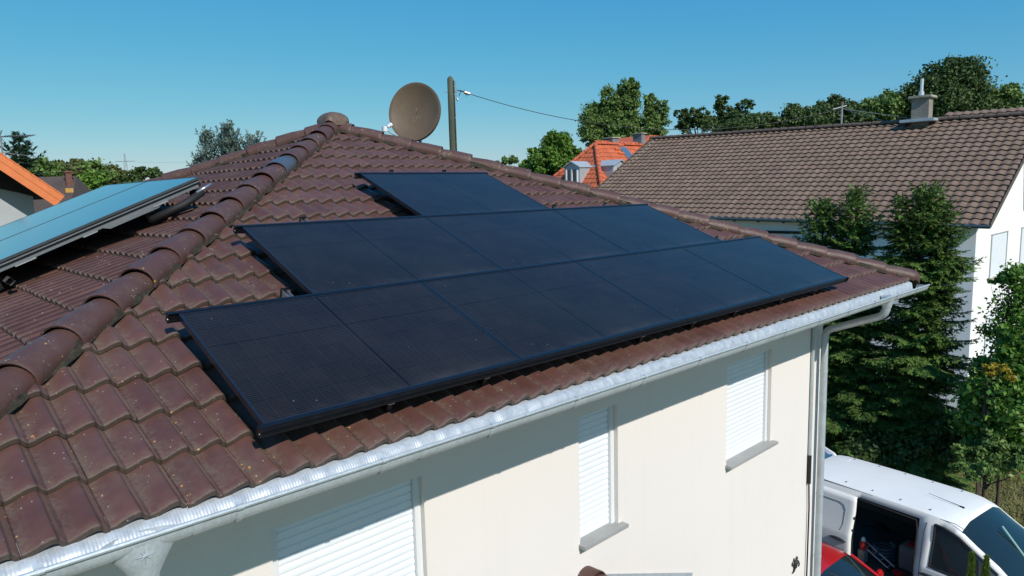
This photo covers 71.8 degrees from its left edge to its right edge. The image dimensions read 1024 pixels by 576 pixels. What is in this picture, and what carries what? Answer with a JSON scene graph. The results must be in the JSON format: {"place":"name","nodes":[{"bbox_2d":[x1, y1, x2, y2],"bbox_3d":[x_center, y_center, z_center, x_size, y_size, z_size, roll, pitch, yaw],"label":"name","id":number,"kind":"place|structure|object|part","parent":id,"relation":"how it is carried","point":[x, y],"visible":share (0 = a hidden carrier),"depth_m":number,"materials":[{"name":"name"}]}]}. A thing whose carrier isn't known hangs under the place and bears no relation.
{"place":"outdoors","nodes":[
{"label":"outdoors","id":0,"kind":"place"},
{"bbox_2d":[0,152,64,225],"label":"orange roofed house","id":1,"kind":"structure","parent":0,"point":[21,188],"depth_m":28.72,"materials":[{"name":"brown tile"}]},
{"bbox_2d":[0,131,35,156],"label":"roof antenna","id":2,"kind":"object","parent":1,"relation":"attached to","point":[1,139],"visible":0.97,"depth_m":28.45,"materials":[{"name":"metal"}]},
{"bbox_2d":[33,171,90,212],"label":"brown roofed house","id":3,"kind":"structure","parent":0,"point":[68,185],"depth_m":37.74,"materials":[{"name":"tile"}]},
{"bbox_2d":[186,119,267,166],"bbox_3d":[-12.481,-1.954,31.841,4.048,11.004,3.988,-9,11,-43],"label":"broadleaf tree","id":4,"kind":"object","parent":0,"point":[226,143],"visible":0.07,"depth_m":30.93,"materials":[{"name":"green plant"}]},
{"bbox_2d":[0,0,1023,179],"label":"sky","id":5,"kind":"structure","parent":0,"point":[108,80],"materials":[{"name":"blue"}]},
{"bbox_2d":[553,133,656,187],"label":"red roofed house","id":6,"kind":"structure","parent":0,"point":[596,164],"depth_m":43.36,"materials":[{"name":"tile"}]},
{"bbox_2d":[597,79,1023,408],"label":"gabled house","id":7,"kind":"structure","parent":0,"point":[768,180],"depth_m":27.17,"materials":[{"name":"brown tile"}]},
{"bbox_2d":[765,230,803,240],"bbox_3d":[9.995,-1.569,27.072,0.095,1.245,2.300,-9,11,-43],"label":"window","id":8,"kind":"structure","parent":7,"relation":"in","point":[784,233],"depth_m":26.56,"materials":[{"name":"white plastic"}]},
{"bbox_2d":[833,102,910,127],"bbox_3d":[15.230,-7.219,29.422,3.507,1.300,0.398,5,10,39],"label":"service mast","id":9,"kind":"object","parent":7,"relation":"attached to","point":[842,106],"visible":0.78,"depth_m":30.22,"materials":[{"name":"metal"}]},
{"bbox_2d":[983,308,1002,356],"bbox_3d":[16.808,1.596,24.646,2.290,1.551,0.160,-9,11,-43],"label":"window","id":10,"kind":"structure","parent":7,"relation":"in","point":[987,349],"depth_m":24.29,"materials":[{"name":"white glass"}]},
{"bbox_2d":[989,231,1007,279],"bbox_3d":[16.752,-1.131,24.291,2.240,1.551,0.160,-9,11,-43],"label":"window","id":11,"kind":"structure","parent":7,"relation":"in","point":[999,241],"depth_m":24.27,"materials":[{"name":"white glass"}]},
{"bbox_2d":[1018,227,1023,266],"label":"window","id":12,"kind":"structure","parent":7,"relation":"in","point":[1021,254],"depth_m":26.70,"materials":[{"name":"white glass"}]},
{"bbox_2d":[949,410,1023,526],"bbox_3d":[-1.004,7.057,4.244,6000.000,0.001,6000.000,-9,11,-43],"label":"ground","id":13,"kind":"structure","parent":0,"point":[1007,502],"depth_m":16.92,"materials":[{"name":"green plant"}]},
{"bbox_2d":[0,131,45,176],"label":"pine tree","id":14,"kind":"object","parent":13,"relation":"on","point":[23,161],"visible":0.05,"depth_m":48.46,"materials":[{"name":"green plant"}]},
{"bbox_2d":[26,155,66,176],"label":"broadleaf tree","id":15,"kind":"object","parent":13,"relation":"on","point":[52,168],"visible":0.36,"depth_m":54.14,"materials":[{"name":"green plant"}]},
{"bbox_2d":[52,159,83,175],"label":"broadleaf tree","id":16,"kind":"object","parent":13,"relation":"on","point":[76,170],"visible":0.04,"depth_m":70.99,"materials":[{"name":"green plant"}]},
{"bbox_2d":[69,158,84,164],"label":"broadleaf tree","id":17,"kind":"object","parent":13,"relation":"on","point":[73,160],"visible":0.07,"depth_m":75.43,"materials":[{"name":"green plant"}]},
{"bbox_2d":[77,170,112,190],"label":"broadleaf tree","id":18,"kind":"object","parent":13,"relation":"on","point":[91,180],"visible":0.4,"depth_m":50.78,"materials":[{"name":"green plant"}]},
{"bbox_2d":[75,157,119,181],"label":"broadleaf tree","id":19,"kind":"object","parent":13,"relation":"on","point":[91,165],"visible":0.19,"depth_m":74.33,"materials":[{"name":"green plant"}]},
{"bbox_2d":[105,161,125,184],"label":"broadleaf tree","id":20,"kind":"object","parent":13,"relation":"on","point":[119,171],"visible":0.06,"depth_m":79.06,"materials":[{"name":"green plant"}]},
{"bbox_2d":[103,154,165,174],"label":"power pylon","id":21,"kind":"object","parent":13,"relation":"on","point":[124,161],"visible":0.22,"depth_m":329.77,"materials":[{"name":"silver metal"}]},
{"bbox_2d":[119,166,163,183],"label":"broadleaf tree","id":22,"kind":"object","parent":13,"relation":"on","point":[142,172],"visible":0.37,"depth_m":95.44,"materials":[{"name":"green plant"}]},
{"bbox_2d":[447,76,458,150],"bbox_3d":[-1.931,-1.543,24.947,0.522,11.485,0.267,2,9,25],"label":"utility pole","id":23,"kind":"object","parent":13,"relation":"on","point":[452,115],"visible":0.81,"depth_m":24.25,"materials":[{"name":"black wood"}]},
{"bbox_2d":[457,90,841,129],"bbox_3d":[5.359,-6.462,25.711,14.789,1.444,0.125,-3,8,-11],"label":"power cable","id":24,"kind":"object","parent":23,"relation":"attached to","point":[466,93],"visible":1,"depth_m":25.49,"materials":[{"name":"black plastic"}]},
{"bbox_2d":[0,112,929,575],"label":"hipped house","id":25,"kind":"structure","parent":13,"relation":"on","point":[132,442],"depth_m":5.26,"materials":[{"name":"brown tile"}]},
{"bbox_2d":[0,210,153,289],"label":"collector stand","id":26,"kind":"object","parent":25,"relation":"on","point":[146,215],"visible":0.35,"depth_m":5.85,"materials":[{"name":"metal"}]},
{"bbox_2d":[0,181,146,240],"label":"solar collector","id":27,"kind":"object","parent":26,"relation":"on","point":[50,213],"visible":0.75,"depth_m":7.80,"materials":[{"name":"blue glass"}]},
{"bbox_2d":[0,176,211,271],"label":"solar collector","id":28,"kind":"object","parent":26,"relation":"on","point":[117,209],"visible":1,"depth_m":6.38,"materials":[{"name":"blue glass"}]},
{"bbox_2d":[280,287,393,412],"bbox_3d":[-1.105,0.349,4.370,0.055,0.615,1.264,-9,11,-43],"label":"support rail","id":29,"kind":"object","parent":25,"relation":"on","point":[284,292],"visible":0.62,"depth_m":4.73,"materials":[{"name":"metal"}]},
{"bbox_2d":[270,477,423,575],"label":"window","id":30,"kind":"structure","parent":25,"relation":"in","point":[379,533],"depth_m":4.77,"materials":[{"name":"white plastic"}]},
{"bbox_2d":[299,217,489,385],"bbox_3d":[-0.962,0.010,5.218,0.055,1.050,2.340,-9,11,-43],"label":"support rail","id":31,"kind":"object","parent":25,"relation":"on","point":[482,382],"visible":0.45,"depth_m":4.49,"materials":[{"name":"metal"}]},
{"bbox_2d":[381,82,440,141],"bbox_3d":[-1.646,-2.143,11.290,0.967,2.233,0.622,-5,8,-24],"label":"satellite dish","id":32,"kind":"object","parent":25,"relation":"attached to","point":[414,111],"visible":0.98,"depth_m":11.28,"materials":[{"name":"brown paint"}]},
{"bbox_2d":[233,204,647,233],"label":"mounting rail","id":33,"kind":"object","parent":25,"relation":"attached to","point":[237,229],"visible":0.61,"depth_m":6.33,"materials":[{"name":"metal"}]},
{"bbox_2d":[360,173,549,215],"bbox_3d":[-0.571,-1.005,7.516,1.722,0.036,1.134,-9,33,-43],"label":"solar panel","id":34,"kind":"object","parent":33,"relation":"on","point":[418,194],"visible":0.89,"depth_m":7.42,"materials":[{"name":"black glass"}]},
{"bbox_2d":[165,236,760,323],"bbox_3d":[0.553,-0.224,6.444,7.011,0.067,0.055,-9,11,-43],"label":"mounting rail","id":35,"kind":"object","parent":25,"relation":"attached to","point":[171,317],"visible":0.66,"depth_m":5.06,"materials":[{"name":"metal"}]},
{"bbox_2d":[242,217,501,293],"bbox_3d":[-1.064,-0.294,5.627,1.722,0.035,1.134,-9,33,-43],"label":"solar panel","id":36,"kind":"object","parent":35,"relation":"on","point":[309,258],"visible":0.89,"depth_m":5.51,"materials":[{"name":"black glass"}]},
{"bbox_2d":[426,210,629,268],"bbox_3d":[0.186,-0.490,6.806,1.722,0.035,1.134,-9,33,-43],"label":"solar panel","id":37,"kind":"object","parent":35,"relation":"on","point":[504,240],"visible":0.8,"depth_m":6.72,"materials":[{"name":"black glass"}]},
{"bbox_2d":[554,205,719,251],"bbox_3d":[1.437,-0.685,7.986,1.722,0.035,1.134,-9,33,-43],"label":"solar panel","id":38,"kind":"object","parent":35,"relation":"on","point":[634,228],"visible":0.82,"depth_m":7.91,"materials":[{"name":"black glass"}]},
{"bbox_2d":[389,170,644,342],"bbox_3d":[-0.148,-0.435,6.702,0.055,1.487,3.420,-9,11,-43],"label":"support rail","id":39,"kind":"object","parent":25,"relation":"on","point":[639,340],"visible":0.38,"depth_m":5.61,"materials":[{"name":"metal"}]},
{"bbox_2d":[354,172,487,178],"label":"mounting rail","id":40,"kind":"object","parent":39,"relation":"attached to","point":[356,175],"visible":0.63,"depth_m":7.55,"materials":[{"name":"metal"}]},
{"bbox_2d":[256,276,848,438],"bbox_3d":[1.317,0.290,5.740,6.983,0.067,0.055,-9,11,-43],"label":"mounting rail","id":41,"kind":"object","parent":25,"relation":"attached to","point":[301,421],"visible":1,"depth_m":4.38,"materials":[{"name":"metal"}]},
{"bbox_2d":[178,282,519,424],"bbox_3d":[-0.935,0.319,4.324,1.722,0.036,1.134,-9,33,-43],"label":"solar panel","id":42,"kind":"object","parent":41,"relation":"on","point":[272,361],"visible":0.9,"depth_m":4.18,"materials":[{"name":"black glass"}]},
{"bbox_2d":[422,262,671,358],"bbox_3d":[0.316,0.124,5.503,1.722,0.036,1.134,-9,33,-43],"label":"solar panel","id":43,"kind":"object","parent":41,"relation":"on","point":[526,312],"visible":0.85,"depth_m":5.39,"materials":[{"name":"black glass"}]},
{"bbox_2d":[576,247,772,319],"bbox_3d":[1.566,-0.071,6.683,1.722,0.036,1.134,-9,33,-43],"label":"solar panel","id":44,"kind":"object","parent":41,"relation":"on","point":[676,283],"visible":0.82,"depth_m":6.59,"materials":[{"name":"black glass"}]},
{"bbox_2d":[682,237,844,294],"bbox_3d":[2.817,-0.267,7.862,1.722,0.036,1.134,-9,33,-43],"label":"solar panel","id":45,"kind":"object","parent":41,"relation":"on","point":[769,267],"visible":0.82,"depth_m":7.79,"materials":[{"name":"black glass"}]},
{"bbox_2d":[442,170,695,328],"bbox_3d":[0.387,-0.519,7.206,0.055,1.487,3.420,-9,11,-43],"label":"support rail","id":46,"kind":"object","parent":25,"relation":"on","point":[690,326],"visible":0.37,"depth_m":6.12,"materials":[{"name":"metal"}]},
{"bbox_2d":[578,405,628,551],"bbox_3d":[0.790,1.684,6.446,0.630,1.210,0.200,-9,11,-43],"label":"window","id":47,"kind":"structure","parent":25,"relation":"in","point":[598,524],"depth_m":6.50,"materials":[{"name":"white plastic"}]},
{"bbox_2d":[552,205,737,316],"bbox_3d":[1.286,-0.341,7.338,0.055,1.050,2.340,-9,11,-43],"label":"support rail","id":48,"kind":"object","parent":25,"relation":"on","point":[731,314],"visible":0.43,"depth_m":6.62,"materials":[{"name":"metal"}]},
{"bbox_2d":[603,202,782,303],"bbox_3d":[1.951,-0.445,7.966,0.055,1.050,2.340,-9,11,-43],"label":"support rail","id":49,"kind":"object","parent":25,"relation":"on","point":[606,204],"visible":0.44,"depth_m":7.26,"materials":[{"name":"metal"}]},
{"bbox_2d":[725,350,777,469],"bbox_3d":[2.793,1.382,8.336,1.130,1.210,0.200,-9,11,-43],"label":"window","id":50,"kind":"structure","parent":25,"relation":"in","point":[747,378],"depth_m":8.40,"materials":[{"name":"white plastic"}]},
{"bbox_2d":[715,236,816,294],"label":"support rail","id":51,"kind":"object","parent":25,"relation":"on","point":[812,293],"visible":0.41,"depth_m":7.79,"materials":[{"name":"metal"}]},
{"bbox_2d":[792,556,799,573],"bbox_3d":[3.829,3.720,9.543,0.233,0.209,0.048,-9,11,-43],"label":"wall ornament","id":52,"kind":"object","parent":25,"relation":"attached to","point":[795,564],"depth_m":9.51,"materials":[{"name":"black metal"}]},
{"bbox_2d":[495,155,519,164],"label":"broadleaf tree","id":53,"kind":"object","parent":13,"relation":"on","point":[511,159],"visible":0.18,"depth_m":117.84,"materials":[{"name":"green plant"}]},
{"bbox_2d":[518,128,583,175],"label":"round tree","id":54,"kind":"object","parent":13,"relation":"on","point":[554,153],"visible":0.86,"depth_m":53.02,"materials":[{"name":"green plant"}]},
{"bbox_2d":[576,77,671,147],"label":"poplar tree","id":55,"kind":"object","parent":13,"relation":"on","point":[616,106],"visible":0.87,"depth_m":85.82,"materials":[{"name":"green plant"}]},
{"bbox_2d":[673,105,715,133],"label":"oak tree","id":56,"kind":"object","parent":13,"relation":"on","point":[700,120],"visible":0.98,"depth_m":89.50,"materials":[{"name":"green plant"}]},
{"bbox_2d":[711,94,755,123],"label":"oak tree","id":57,"kind":"object","parent":13,"relation":"on","point":[719,107],"visible":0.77,"depth_m":91.06,"materials":[{"name":"green plant"}]},
{"bbox_2d":[710,110,782,131],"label":"broadleaf tree","id":58,"kind":"object","parent":13,"relation":"on","point":[758,119],"visible":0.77,"depth_m":65.41,"materials":[{"name":"green plant"}]},
{"bbox_2d":[774,102,840,127],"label":"broadleaf tree","id":59,"kind":"object","parent":13,"relation":"on","point":[791,111],"visible":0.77,"depth_m":65.05,"materials":[{"name":"green plant"}]},
{"bbox_2d":[792,195,866,451],"bbox_3d":[8.195,1.510,18.340,4.034,7.791,4.170,-4,8,-14],"label":"spruce tree","id":60,"kind":"object","parent":13,"relation":"on","point":[821,226],"visible":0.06,"depth_m":17.84,"materials":[{"name":"green plant"}]},
{"bbox_2d":[812,94,868,124],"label":"broadleaf tree","id":61,"kind":"object","parent":13,"relation":"on","point":[834,101],"visible":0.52,"depth_m":64.84,"materials":[{"name":"green plant"}]},
{"bbox_2d":[823,183,911,456],"bbox_3d":[8.502,1.446,17.918,4.047,8.164,4.421,-9,11,-43],"label":"spruce tree","id":62,"kind":"object","parent":13,"relation":"on","point":[852,402],"visible":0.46,"depth_m":17.31,"materials":[{"name":"green plant"}]},
{"bbox_2d":[856,88,908,121],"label":"broadleaf tree","id":63,"kind":"object","parent":13,"relation":"on","point":[889,102],"visible":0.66,"depth_m":64.11,"materials":[{"name":"green plant"}]},
{"bbox_2d":[836,412,968,472],"bbox_3d":[9.351,3.872,16.896,2.053,2.328,3.240,-31,30,-74],"label":"dark shrub","id":64,"kind":"object","parent":13,"relation":"on","point":[866,445],"visible":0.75,"depth_m":16.33,"materials":[{"name":"green plant"}]},
{"bbox_2d":[846,179,985,491],"bbox_3d":[9.592,1.454,16.753,3.370,7.956,3.389,-9,11,-43],"label":"spruce tree","id":65,"kind":"object","parent":13,"relation":"on","point":[917,363],"visible":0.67,"depth_m":16.28,"materials":[{"name":"green plant"}]},
{"bbox_2d":[894,53,1008,119],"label":"broadleaf tree","id":66,"kind":"object","parent":13,"relation":"on","point":[956,84],"visible":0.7,"depth_m":61.63,"materials":[{"name":"green plant"}]},
{"bbox_2d":[966,550,976,575],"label":"thuja","id":67,"kind":"object","parent":13,"relation":"on","point":[971,568],"visible":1,"depth_m":7.93,"materials":[{"name":"green plant"}]},
{"bbox_2d":[943,314,1023,498],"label":"leafy shrub","id":68,"kind":"object","parent":13,"relation":"on","point":[1006,415],"visible":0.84,"depth_m":14.42,"materials":[{"name":"green plant"}]},
{"bbox_2d":[947,427,1023,494],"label":"bush","id":69,"kind":"object","parent":13,"relation":"on","point":[992,452],"visible":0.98,"depth_m":13.93,"materials":[{"name":"green plant"}]},
{"bbox_2d":[980,554,990,575],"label":"thuja","id":70,"kind":"object","parent":13,"relation":"on","point":[985,567],"visible":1,"depth_m":7.85,"materials":[{"name":"green plant"}]},
{"bbox_2d":[972,259,1023,506],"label":"slender tree","id":71,"kind":"object","parent":13,"relation":"on","point":[1012,277],"visible":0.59,"depth_m":15.24,"materials":[{"name":"green plant"}]},
{"bbox_2d":[978,362,1018,495],"bbox_3d":[9.814,3.413,14.419,0.446,3.881,0.608,-9,11,-43],"label":"flowering shrub","id":72,"kind":"object","parent":13,"relation":"on","point":[993,368],"visible":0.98,"depth_m":14.26,"materials":[{"name":"green plant"}]},
{"bbox_2d":[978,82,1023,114],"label":"broadleaf tree","id":73,"kind":"object","parent":13,"relation":"on","point":[1011,94],"visible":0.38,"depth_m":61.10,"materials":[{"name":"green plant"}]},
{"label":"driveway","id":74,"kind":"structure","parent":0,"visible":0},
{"bbox_2d":[821,541,883,575],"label":"car","id":75,"kind":"object","parent":74,"relation":"on","point":[835,561],"visible":0.16,"depth_m":11.60,"materials":[{"name":"red paint"}]},
{"bbox_2d":[822,447,1023,575],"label":"van","id":76,"kind":"object","parent":74,"relation":"on","point":[946,529],"visible":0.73,"depth_m":12.63,"materials":[{"name":"white paint"}]},
{"bbox_3d":[6.874,4.164,15.459,0.053,1.370,0.820,-3,8,-10],"label":"rear door","id":77,"kind":"part","parent":76,"relation":"part of","materials":[{"name":"white paint"}]},
{"bbox_3d":[5.929,4.453,13.500,0.311,1.320,1.209,-7,9,-35],"label":"sliding door","id":78,"kind":"part","parent":76,"relation":"part of","materials":[{"name":"white paint"}]},
{"bbox_2d":[858,537,867,562],"bbox_3d":[6.502,4.841,13.109,0.130,0.475,0.130,-7,9,-35],"label":"canister","id":79,"kind":"object","parent":76,"relation":"in","point":[862,554],"visible":0.93,"depth_m":13.06,"materials":[{"name":"grey plastic"}]},
{"bbox_2d":[866,541,894,568],"bbox_3d":[6.715,4.909,12.992,0.188,0.292,0.541,-7,9,-35],"label":"ladder","id":80,"kind":"object","parent":76,"relation":"in","point":[889,562],"visible":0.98,"depth_m":12.95,"materials":[{"name":"metal"}]},
{"bbox_2d":[872,542,895,562],"bbox_3d":[6.911,4.894,13.147,0.381,0.309,0.408,-7,9,-35],"label":"hose coil","id":81,"kind":"object","parent":76,"relation":"in","point":[889,552],"visible":0.95,"depth_m":13.04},
{"bbox_2d":[885,567,904,575],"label":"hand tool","id":82,"kind":"object","parent":76,"relation":"in","point":[896,572],"visible":1,"depth_m":12.61,"materials":[{"name":"red plastic"}]},
{"bbox_2d":[898,540,914,571],"bbox_3d":[7.280,4.857,12.790,0.340,0.478,0.420,-7,9,-35],"label":"tool case","id":83,"kind":"object","parent":76,"relation":"in","point":[906,552],"visible":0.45,"depth_m":12.77,"materials":[{"name":"grey plastic"}]},
{"bbox_3d":[7.356,4.385,11.530,0.150,0.710,0.960,-7,9,-35],"label":"side window","id":84,"kind":"part","parent":76,"relation":"part of","materials":[{"name":"black glass"}]}
]}

